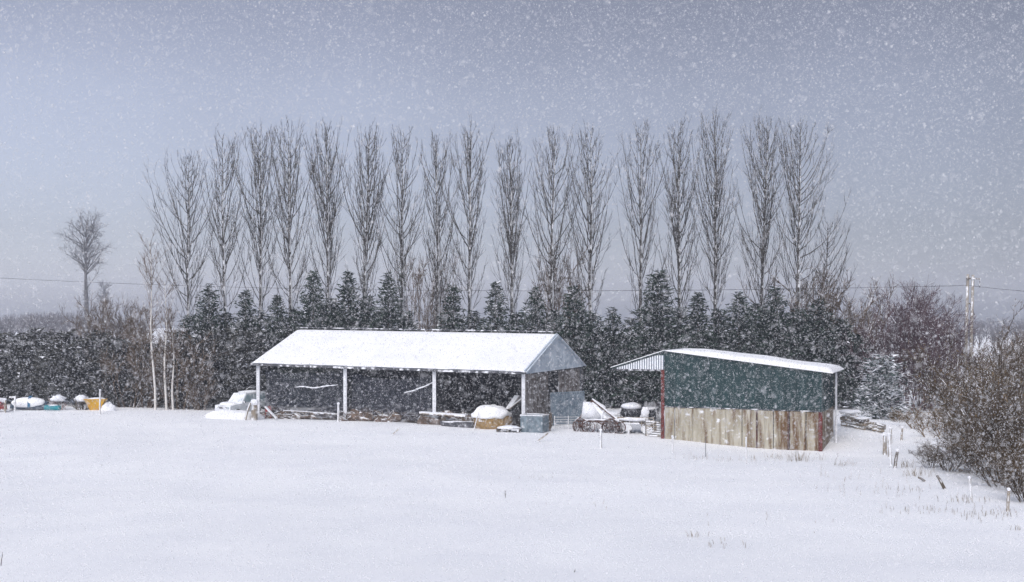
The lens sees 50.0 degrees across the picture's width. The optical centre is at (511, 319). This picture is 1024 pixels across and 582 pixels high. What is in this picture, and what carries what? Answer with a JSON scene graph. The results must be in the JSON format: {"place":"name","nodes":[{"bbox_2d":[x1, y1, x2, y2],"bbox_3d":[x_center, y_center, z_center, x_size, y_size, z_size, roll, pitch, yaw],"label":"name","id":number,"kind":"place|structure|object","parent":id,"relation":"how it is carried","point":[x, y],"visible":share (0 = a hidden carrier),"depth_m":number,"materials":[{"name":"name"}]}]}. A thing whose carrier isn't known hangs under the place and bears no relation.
{"place":"outdoors","nodes":[
{"label":"outdoors","id":0,"kind":"place"},
{"bbox_2d":[290,406,549,426],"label":"dirt floor","id":1,"kind":"structure","parent":0,"point":[515,418],"depth_m":86.21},
{"bbox_2d":[335,409,372,420],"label":"debris heap","id":2,"kind":"object","parent":1,"relation":"on","point":[353,415],"visible":0.67,"depth_m":80.39,"materials":[{"name":"brown wood"}]},
{"bbox_2d":[370,409,415,421],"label":"debris heap","id":3,"kind":"object","parent":1,"relation":"on","point":[393,417],"visible":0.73,"depth_m":79.52,"materials":[{"name":"brown wood"}]},
{"bbox_2d":[413,410,461,424],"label":"brush heap","id":4,"kind":"object","parent":1,"relation":"on","point":[428,419],"visible":0.49,"depth_m":77.62,"materials":[{"name":"brown wood"}]},
{"bbox_2d":[471,404,511,428],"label":"round bale","id":5,"kind":"object","parent":1,"relation":"on","point":[493,416],"visible":0.91,"depth_m":75.31,"materials":[{"name":"plant"}]},
{"bbox_2d":[7,278,965,290],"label":"overhead wire","id":6,"kind":"object","parent":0,"point":[485,290],"visible":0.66,"depth_m":105.01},
{"bbox_2d":[0,328,1023,581],"bbox_3d":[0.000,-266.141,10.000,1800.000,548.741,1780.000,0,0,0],"label":"ground","id":7,"kind":"structure","parent":0,"point":[144,494],"depth_m":39.47,"materials":[{"name":"snow"}]},
{"bbox_2d":[0,332,27,402],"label":"conifer tree","id":8,"kind":"object","parent":7,"relation":"on","point":[2,338],"visible":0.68,"depth_m":91.14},
{"bbox_2d":[0,333,50,402],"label":"conifer tree","id":9,"kind":"object","parent":7,"relation":"on","point":[13,364],"visible":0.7,"depth_m":91.47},
{"bbox_2d":[10,396,49,408],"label":"rowing boat","id":10,"kind":"object","parent":7,"relation":"on","point":[30,402],"visible":0.96,"depth_m":85.39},
{"bbox_2d":[1,326,68,399],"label":"conifer tree","id":11,"kind":"object","parent":7,"relation":"on","point":[36,341],"visible":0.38,"depth_m":92.08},
{"bbox_2d":[20,329,95,403],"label":"conifer tree","id":12,"kind":"object","parent":7,"relation":"on","point":[54,360],"visible":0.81,"depth_m":90.73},
{"bbox_2d":[0,311,148,343],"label":"woodland","id":13,"kind":"object","parent":7,"relation":"on","point":[24,324],"visible":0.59,"depth_m":359.35,"materials":[{"name":"plant"}]},
{"bbox_2d":[48,332,109,403],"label":"conifer tree","id":14,"kind":"object","parent":7,"relation":"on","point":[80,371],"visible":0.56,"depth_m":91.15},
{"bbox_2d":[53,206,117,339],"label":"broadleaf tree","id":15,"kind":"object","parent":7,"relation":"on","point":[86,251],"visible":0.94,"depth_m":329.37,"materials":[{"name":"grey plant"}]},
{"bbox_2d":[67,329,119,402],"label":"conifer tree","id":16,"kind":"object","parent":7,"relation":"on","point":[105,339],"visible":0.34,"depth_m":92.06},
{"bbox_2d":[58,290,130,355],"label":"brown bush","id":17,"kind":"object","parent":7,"relation":"on","point":[90,326],"visible":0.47,"depth_m":127.99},
{"bbox_2d":[80,337,150,405],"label":"conifer tree","id":18,"kind":"object","parent":7,"relation":"on","point":[116,347],"visible":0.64,"depth_m":90.61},
{"bbox_2d":[92,294,144,357],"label":"brown bush","id":19,"kind":"object","parent":7,"relation":"on","point":[105,313],"visible":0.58,"depth_m":125.89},
{"bbox_2d":[81,339,161,407],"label":"brown bush","id":20,"kind":"object","parent":7,"relation":"on","point":[111,367],"visible":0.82,"depth_m":89.90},
{"bbox_2d":[101,342,162,405],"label":"conifer tree","id":21,"kind":"object","parent":7,"relation":"on","point":[122,385],"visible":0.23,"depth_m":90.76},
{"bbox_2d":[108,297,162,346],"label":"brown bush","id":22,"kind":"object","parent":7,"relation":"on","point":[143,331],"visible":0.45,"depth_m":128.00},
{"bbox_2d":[123,320,188,407],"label":"brown bush","id":23,"kind":"object","parent":7,"relation":"on","point":[145,342],"visible":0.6,"depth_m":90.08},
{"bbox_2d":[135,227,176,409],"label":"birch tree","id":24,"kind":"object","parent":7,"relation":"on","point":[151,331],"visible":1,"depth_m":87.95,"materials":[{"name":"white plant"}]},
{"bbox_2d":[153,268,178,409],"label":"birch tree","id":25,"kind":"object","parent":7,"relation":"on","point":[166,315],"visible":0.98,"depth_m":88.16,"materials":[{"name":"white plant"}]},
{"bbox_2d":[162,308,182,409],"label":"birch tree","id":26,"kind":"object","parent":7,"relation":"on","point":[172,344],"visible":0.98,"depth_m":88.45,"materials":[{"name":"white plant"}]},
{"bbox_2d":[141,336,216,407],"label":"conifer tree","id":27,"kind":"object","parent":7,"relation":"on","point":[161,402],"visible":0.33,"depth_m":90.75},
{"bbox_2d":[141,146,223,332],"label":"poplar tree","id":28,"kind":"object","parent":7,"relation":"on","point":[188,255],"visible":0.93,"depth_m":96.95,"materials":[{"name":"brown plant"}]},
{"bbox_2d":[133,327,237,409],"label":"brown bush","id":29,"kind":"object","parent":7,"relation":"on","point":[192,359],"visible":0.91,"depth_m":88.99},
{"bbox_2d":[178,366,219,409],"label":"brown bush","id":30,"kind":"object","parent":7,"relation":"on","point":[190,392],"visible":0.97,"depth_m":89.04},
{"bbox_2d":[167,331,237,407],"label":"conifer tree","id":31,"kind":"object","parent":7,"relation":"on","point":[203,347],"visible":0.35,"depth_m":91.46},
{"bbox_2d":[184,283,227,404],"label":"conifer tree","id":32,"kind":"object","parent":7,"relation":"on","point":[205,318],"visible":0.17,"depth_m":94.21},
{"bbox_2d":[194,327,244,402],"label":"conifer tree","id":33,"kind":"object","parent":7,"relation":"on","point":[220,334],"visible":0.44,"depth_m":92.15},
{"bbox_2d":[196,123,253,321],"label":"poplar tree","id":34,"kind":"object","parent":7,"relation":"on","point":[223,268],"visible":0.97,"depth_m":96.49,"materials":[{"name":"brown plant"}]},
{"bbox_2d":[204,410,265,419],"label":"snow drift","id":35,"kind":"object","parent":7,"relation":"on","point":[228,414],"visible":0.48,"depth_m":81.64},
{"bbox_2d":[214,390,265,412],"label":"parked car","id":36,"kind":"object","parent":7,"relation":"on","point":[240,400],"visible":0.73,"depth_m":84.41,"materials":[{"name":"paint"}]},
{"bbox_2d":[208,326,275,404],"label":"conifer tree","id":37,"kind":"object","parent":7,"relation":"on","point":[244,377],"visible":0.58,"depth_m":90.91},
{"bbox_2d":[222,290,273,398],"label":"conifer tree","id":38,"kind":"object","parent":7,"relation":"on","point":[244,324],"visible":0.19,"depth_m":93.75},
{"bbox_2d":[226,117,293,323],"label":"poplar tree","id":39,"kind":"object","parent":7,"relation":"on","point":[260,254],"visible":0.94,"depth_m":96.90,"materials":[{"name":"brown plant"}]},
{"bbox_2d":[240,310,293,384],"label":"conifer tree","id":40,"kind":"object","parent":7,"relation":"on","point":[260,317],"visible":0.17,"depth_m":94.67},
{"bbox_2d":[258,293,296,386],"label":"conifer tree","id":41,"kind":"object","parent":7,"relation":"on","point":[281,318],"visible":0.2,"depth_m":94.18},
{"bbox_2d":[257,116,323,332],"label":"poplar tree","id":42,"kind":"object","parent":7,"relation":"on","point":[289,221],"visible":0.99,"depth_m":95.64,"materials":[{"name":"grey plant"}]},
{"bbox_2d":[285,270,337,373],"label":"conifer tree","id":43,"kind":"object","parent":7,"relation":"on","point":[314,310],"visible":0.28,"depth_m":93.70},
{"bbox_2d":[299,114,354,314],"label":"poplar tree","id":44,"kind":"object","parent":7,"relation":"on","point":[328,225],"visible":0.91,"depth_m":96.94,"materials":[{"name":"grey plant"}]},
{"bbox_2d":[325,270,367,400],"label":"conifer tree","id":45,"kind":"object","parent":7,"relation":"on","point":[347,320],"visible":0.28,"depth_m":94.10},
{"bbox_2d":[328,115,394,330],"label":"poplar tree","id":46,"kind":"object","parent":7,"relation":"on","point":[366,237],"visible":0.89,"depth_m":96.25,"materials":[{"name":"grey plant"}]},
{"bbox_2d":[347,294,383,405],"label":"conifer tree","id":47,"kind":"object","parent":7,"relation":"on","point":[369,302],"visible":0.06,"depth_m":95.18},
{"bbox_2d":[363,271,412,378],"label":"conifer tree","id":48,"kind":"object","parent":7,"relation":"on","point":[386,319],"visible":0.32,"depth_m":93.70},
{"bbox_2d":[366,125,428,327],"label":"poplar tree","id":49,"kind":"object","parent":7,"relation":"on","point":[401,280],"visible":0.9,"depth_m":95.82,"materials":[{"name":"grey plant"}]},
{"bbox_2d":[250,327,585,419],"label":"pole barn","id":50,"kind":"structure","parent":7,"relation":"on","point":[470,370],"depth_m":82.05,"materials":[{"name":"metal"}]},
{"bbox_2d":[265,370,342,417],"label":"windbreak net","id":51,"kind":"object","parent":50,"relation":"hanging from","point":[320,392],"visible":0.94,"depth_m":82.58,"materials":[{"name":"fabric"}]},
{"bbox_2d":[352,372,431,420],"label":"windbreak net","id":52,"kind":"object","parent":50,"relation":"hanging from","point":[407,399],"visible":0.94,"depth_m":79.73,"materials":[{"name":"fabric"}]},
{"bbox_2d":[398,240,459,331],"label":"brown bush","id":53,"kind":"object","parent":7,"relation":"on","point":[417,285],"visible":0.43,"depth_m":111.69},
{"bbox_2d":[412,131,461,331],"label":"poplar tree","id":54,"kind":"object","parent":7,"relation":"on","point":[438,295],"visible":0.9,"depth_m":96.90,"materials":[{"name":"grey plant"}]},
{"bbox_2d":[434,284,470,331],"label":"conifer tree","id":55,"kind":"object","parent":7,"relation":"on","point":[451,320],"visible":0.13,"depth_m":94.29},
{"bbox_2d":[435,114,494,329],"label":"poplar tree","id":56,"kind":"object","parent":7,"relation":"on","point":[469,289],"visible":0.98,"depth_m":95.85,"materials":[{"name":"grey plant"}]},
{"bbox_2d":[461,310,486,332],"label":"conifer tree","id":57,"kind":"object","parent":7,"relation":"on","point":[476,318],"visible":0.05,"depth_m":95.30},
{"bbox_2d":[473,281,514,332],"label":"conifer tree","id":58,"kind":"object","parent":7,"relation":"on","point":[498,324],"visible":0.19,"depth_m":93.77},
{"bbox_2d":[488,124,533,327],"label":"poplar tree","id":59,"kind":"object","parent":7,"relation":"on","point":[513,247],"visible":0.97,"depth_m":96.98,"materials":[{"name":"grey plant"}]},
{"bbox_2d":[516,286,552,333],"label":"conifer tree","id":60,"kind":"object","parent":7,"relation":"on","point":[531,318],"visible":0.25,"depth_m":94.30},
{"bbox_2d":[520,413,548,432],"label":"metal bin","id":61,"kind":"object","parent":7,"relation":"on","point":[534,422],"visible":1,"depth_m":72.89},
{"bbox_2d":[518,122,583,327],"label":"poplar tree","id":62,"kind":"object","parent":7,"relation":"on","point":[551,275],"visible":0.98,"depth_m":96.17,"materials":[{"name":"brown plant"}]},
{"bbox_2d":[518,230,594,332],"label":"brown bush","id":63,"kind":"object","parent":7,"relation":"on","point":[559,296],"visible":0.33,"depth_m":107.05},
{"bbox_2d":[549,391,584,424],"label":"corrugated sheet","id":64,"kind":"object","parent":7,"relation":"on","point":[564,405],"visible":0.73,"depth_m":78.46,"materials":[{"name":"metal"}]},
{"bbox_2d":[551,285,608,407],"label":"conifer tree","id":65,"kind":"object","parent":7,"relation":"on","point":[574,333],"visible":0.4,"depth_m":92.51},
{"bbox_2d":[555,120,622,400],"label":"poplar tree","id":66,"kind":"object","parent":7,"relation":"on","point":[590,255],"visible":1,"depth_m":95.72,"materials":[{"name":"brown plant"}]},
{"bbox_2d":[573,398,625,433],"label":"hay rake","id":67,"kind":"object","parent":7,"relation":"on","point":[592,411],"visible":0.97,"depth_m":74.10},
{"bbox_2d":[579,312,623,406],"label":"conifer tree","id":68,"kind":"object","parent":7,"relation":"on","point":[593,315],"visible":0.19,"depth_m":94.13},
{"bbox_2d":[586,306,643,407],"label":"conifer tree","id":69,"kind":"object","parent":7,"relation":"on","point":[613,340],"visible":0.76,"depth_m":92.90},
{"bbox_2d":[590,317,660,405],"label":"conifer tree","id":70,"kind":"object","parent":7,"relation":"on","point":[628,320],"visible":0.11,"depth_m":94.35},
{"bbox_2d":[617,402,656,433],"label":"farm trailer","id":71,"kind":"object","parent":7,"relation":"on","point":[631,412],"visible":0.94,"depth_m":74.06,"materials":[{"name":"white wood"}]},
{"bbox_2d":[609,119,674,403],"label":"poplar tree","id":72,"kind":"object","parent":7,"relation":"on","point":[640,257],"visible":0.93,"depth_m":96.98,"materials":[{"name":"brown plant"}]},
{"bbox_2d":[602,270,696,405],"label":"conifer tree","id":73,"kind":"object","parent":7,"relation":"on","point":[658,322],"visible":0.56,"depth_m":92.30,"materials":[{"name":"plant"}]},
{"bbox_2d":[651,111,704,326],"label":"poplar tree","id":74,"kind":"object","parent":7,"relation":"on","point":[678,234],"visible":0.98,"depth_m":96.36,"materials":[{"name":"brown plant"}]},
{"bbox_2d":[677,291,722,349],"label":"conifer tree","id":75,"kind":"object","parent":7,"relation":"on","point":[700,333],"visible":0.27,"depth_m":93.69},
{"bbox_2d":[683,101,740,332],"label":"poplar tree","id":76,"kind":"object","parent":7,"relation":"on","point":[715,230],"visible":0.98,"depth_m":96.65,"materials":[{"name":"grey plant"}]},
{"bbox_2d":[705,307,735,350],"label":"conifer tree","id":77,"kind":"object","parent":7,"relation":"on","point":[718,317],"visible":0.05,"depth_m":95.17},
{"bbox_2d":[610,348,843,450],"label":"livestock shed","id":78,"kind":"structure","parent":7,"relation":"on","point":[730,398],"depth_m":70.16,"materials":[{"name":"metal"}]},
{"bbox_2d":[715,291,767,354],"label":"conifer tree","id":79,"kind":"object","parent":7,"relation":"on","point":[741,323],"visible":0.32,"depth_m":93.16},
{"bbox_2d":[726,107,791,330],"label":"poplar tree","id":80,"kind":"object","parent":7,"relation":"on","point":[766,226],"visible":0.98,"depth_m":95.97,"materials":[{"name":"grey plant"}]},
{"bbox_2d":[732,302,785,356],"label":"conifer tree","id":81,"kind":"object","parent":7,"relation":"on","point":[754,310],"visible":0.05,"depth_m":95.14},
{"bbox_2d":[519,437,1018,547],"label":"dead grass","id":82,"kind":"structure","parent":7,"relation":"on","point":[799,459],"depth_m":44.10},
{"bbox_2d":[746,286,807,360],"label":"conifer tree","id":83,"kind":"object","parent":7,"relation":"on","point":[773,333],"visible":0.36,"depth_m":93.51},
{"bbox_2d":[769,308,844,400],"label":"conifer tree","id":84,"kind":"object","parent":7,"relation":"on","point":[795,315],"visible":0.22,"depth_m":93.63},
{"bbox_2d":[738,261,876,348],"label":"brown bush","id":85,"kind":"object","parent":7,"relation":"on","point":[822,284],"visible":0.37,"depth_m":97.28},
{"bbox_2d":[768,117,850,318],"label":"poplar tree","id":86,"kind":"object","parent":7,"relation":"on","point":[798,194],"visible":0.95,"depth_m":95.40,"materials":[{"name":"grey plant"}]},
{"bbox_2d":[787,298,853,403],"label":"conifer tree","id":87,"kind":"object","parent":7,"relation":"on","point":[821,330],"visible":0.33,"depth_m":93.38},
{"bbox_2d":[802,214,871,335],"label":"poplar tree","id":88,"kind":"object","parent":7,"relation":"on","point":[830,262],"visible":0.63,"depth_m":98.03,"materials":[{"name":"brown plant"}]},
{"bbox_2d":[814,318,877,407],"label":"conifer tree","id":89,"kind":"object","parent":7,"relation":"on","point":[841,330],"visible":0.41,"depth_m":92.36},
{"bbox_2d":[802,274,896,358],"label":"brown bush","id":90,"kind":"object","parent":7,"relation":"on","point":[864,313],"visible":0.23,"depth_m":96.64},
{"bbox_2d":[839,410,885,431],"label":"log stack","id":91,"kind":"object","parent":7,"relation":"on","point":[862,421],"visible":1,"depth_m":74.56,"materials":[{"name":"brown wood"}]},
{"bbox_2d":[833,333,895,406],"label":"conifer tree","id":92,"kind":"object","parent":7,"relation":"on","point":[858,339],"visible":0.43,"depth_m":91.44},
{"bbox_2d":[834,318,916,407],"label":"bare tree","id":93,"kind":"object","parent":7,"relation":"on","point":[863,344],"visible":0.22,"depth_m":91.44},
{"bbox_2d":[844,354,922,419],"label":"conifer tree","id":94,"kind":"object","parent":7,"relation":"on","point":[885,391],"visible":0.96,"depth_m":79.68,"materials":[{"name":"plant"}]},
{"bbox_2d":[841,290,954,408],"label":"bare tree","id":95,"kind":"object","parent":7,"relation":"on","point":[883,346],"visible":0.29,"depth_m":89.25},
{"bbox_2d":[838,276,968,413],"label":"bare tree","id":96,"kind":"object","parent":7,"relation":"on","point":[903,335],"visible":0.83,"depth_m":86.74,"materials":[{"name":"plant"}]},
{"bbox_2d":[888,401,951,431],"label":"bracken clump","id":97,"kind":"object","parent":7,"relation":"on","point":[920,417],"visible":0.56,"depth_m":74.20,"materials":[{"name":"brown plant"}]},
{"bbox_2d":[906,443,951,467],"bbox_3d":[20.878,6.793,55.049,2.272,1.349,2.175,0,0,-25],"label":"thorn bush","id":98,"kind":"object","parent":7,"relation":"on","point":[923,455],"visible":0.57,"depth_m":54.84,"materials":[{"name":"brown plant"}]},
{"bbox_2d":[836,308,1023,347],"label":"hill woodland","id":99,"kind":"object","parent":7,"relation":"on","point":[991,329],"visible":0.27,"depth_m":418.09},
{"bbox_2d":[877,289,988,410],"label":"bare tree","id":100,"kind":"object","parent":7,"relation":"on","point":[939,340],"visible":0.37,"depth_m":89.55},
{"bbox_2d":[899,405,966,437],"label":"bracken clump","id":101,"kind":"object","parent":7,"relation":"on","point":[922,433],"visible":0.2,"depth_m":70.78,"materials":[{"name":"brown plant"}]},
{"bbox_2d":[882,277,987,404],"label":"bare tree","id":102,"kind":"object","parent":7,"relation":"on","point":[953,332],"visible":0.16,"depth_m":93.55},
{"bbox_2d":[915,427,970,471],"bbox_3d":[20.775,6.261,52.846,2.970,2.264,3.045,0,0,-34],"label":"thorn bush","id":103,"kind":"object","parent":7,"relation":"on","point":[947,458],"visible":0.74,"depth_m":52.54,"materials":[{"name":"brown plant"}]},
{"bbox_2d":[899,298,1023,460],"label":"thorn bush","id":104,"kind":"object","parent":7,"relation":"on","point":[1013,359],"visible":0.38,"depth_m":59.71,"materials":[{"name":"brown plant"}]},
{"bbox_2d":[934,399,1000,464],"bbox_3d":[24.020,5.836,56.860,4.110,3.603,4.214,0,0,9],"label":"thorn bush","id":105,"kind":"object","parent":7,"relation":"on","point":[948,429],"visible":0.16,"depth_m":57.48,"materials":[{"name":"brown plant"}]},
{"bbox_2d":[914,343,1023,472],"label":"thorn bush","id":106,"kind":"object","parent":7,"relation":"on","point":[1010,407],"visible":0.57,"depth_m":53.07,"materials":[{"name":"brown plant"}]},
{"bbox_2d":[964,274,980,377],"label":"utility pole","id":107,"kind":"object","parent":7,"relation":"on","point":[967,305],"visible":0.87,"depth_m":92.90,"materials":[{"name":"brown wood"}]},
{"bbox_2d":[944,419,1002,474],"bbox_3d":[22.069,5.933,51.921,3.236,2.929,3.860,0,0,40],"label":"thorn bush","id":108,"kind":"object","parent":7,"relation":"on","point":[959,454],"visible":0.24,"depth_m":52.11,"materials":[{"name":"brown plant"}]},
{"bbox_2d":[928,375,1023,481],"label":"thorn bush","id":109,"kind":"object","parent":7,"relation":"on","point":[993,424],"visible":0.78,"depth_m":48.30,"materials":[{"name":"brown plant"}]},
{"bbox_2d":[946,416,1023,487],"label":"thorn bush","id":110,"kind":"object","parent":7,"relation":"on","point":[978,456],"visible":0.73,"depth_m":46.03,"materials":[{"name":"brown plant"}]},
{"bbox_2d":[960,337,1022,388],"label":"brown bush","id":111,"kind":"object","parent":7,"relation":"on","point":[987,363],"visible":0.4,"depth_m":104.04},
{"bbox_2d":[978,426,1023,493],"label":"thorn bush","id":112,"kind":"object","parent":7,"relation":"on","point":[1008,453],"visible":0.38,"depth_m":43.88,"materials":[{"name":"brown plant"}]},
{"bbox_2d":[984,329,1023,390],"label":"brown bush","id":113,"kind":"object","parent":7,"relation":"on","point":[1014,336],"visible":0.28,"depth_m":104.62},
{"bbox_2d":[987,437,1023,501],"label":"thorn bush","id":114,"kind":"object","parent":7,"relation":"on","point":[1016,471],"visible":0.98,"depth_m":40.84,"materials":[{"name":"brown plant"}]},
{"bbox_2d":[0,0,1023,328],"label":"sky","id":115,"kind":"structure","parent":0,"point":[924,98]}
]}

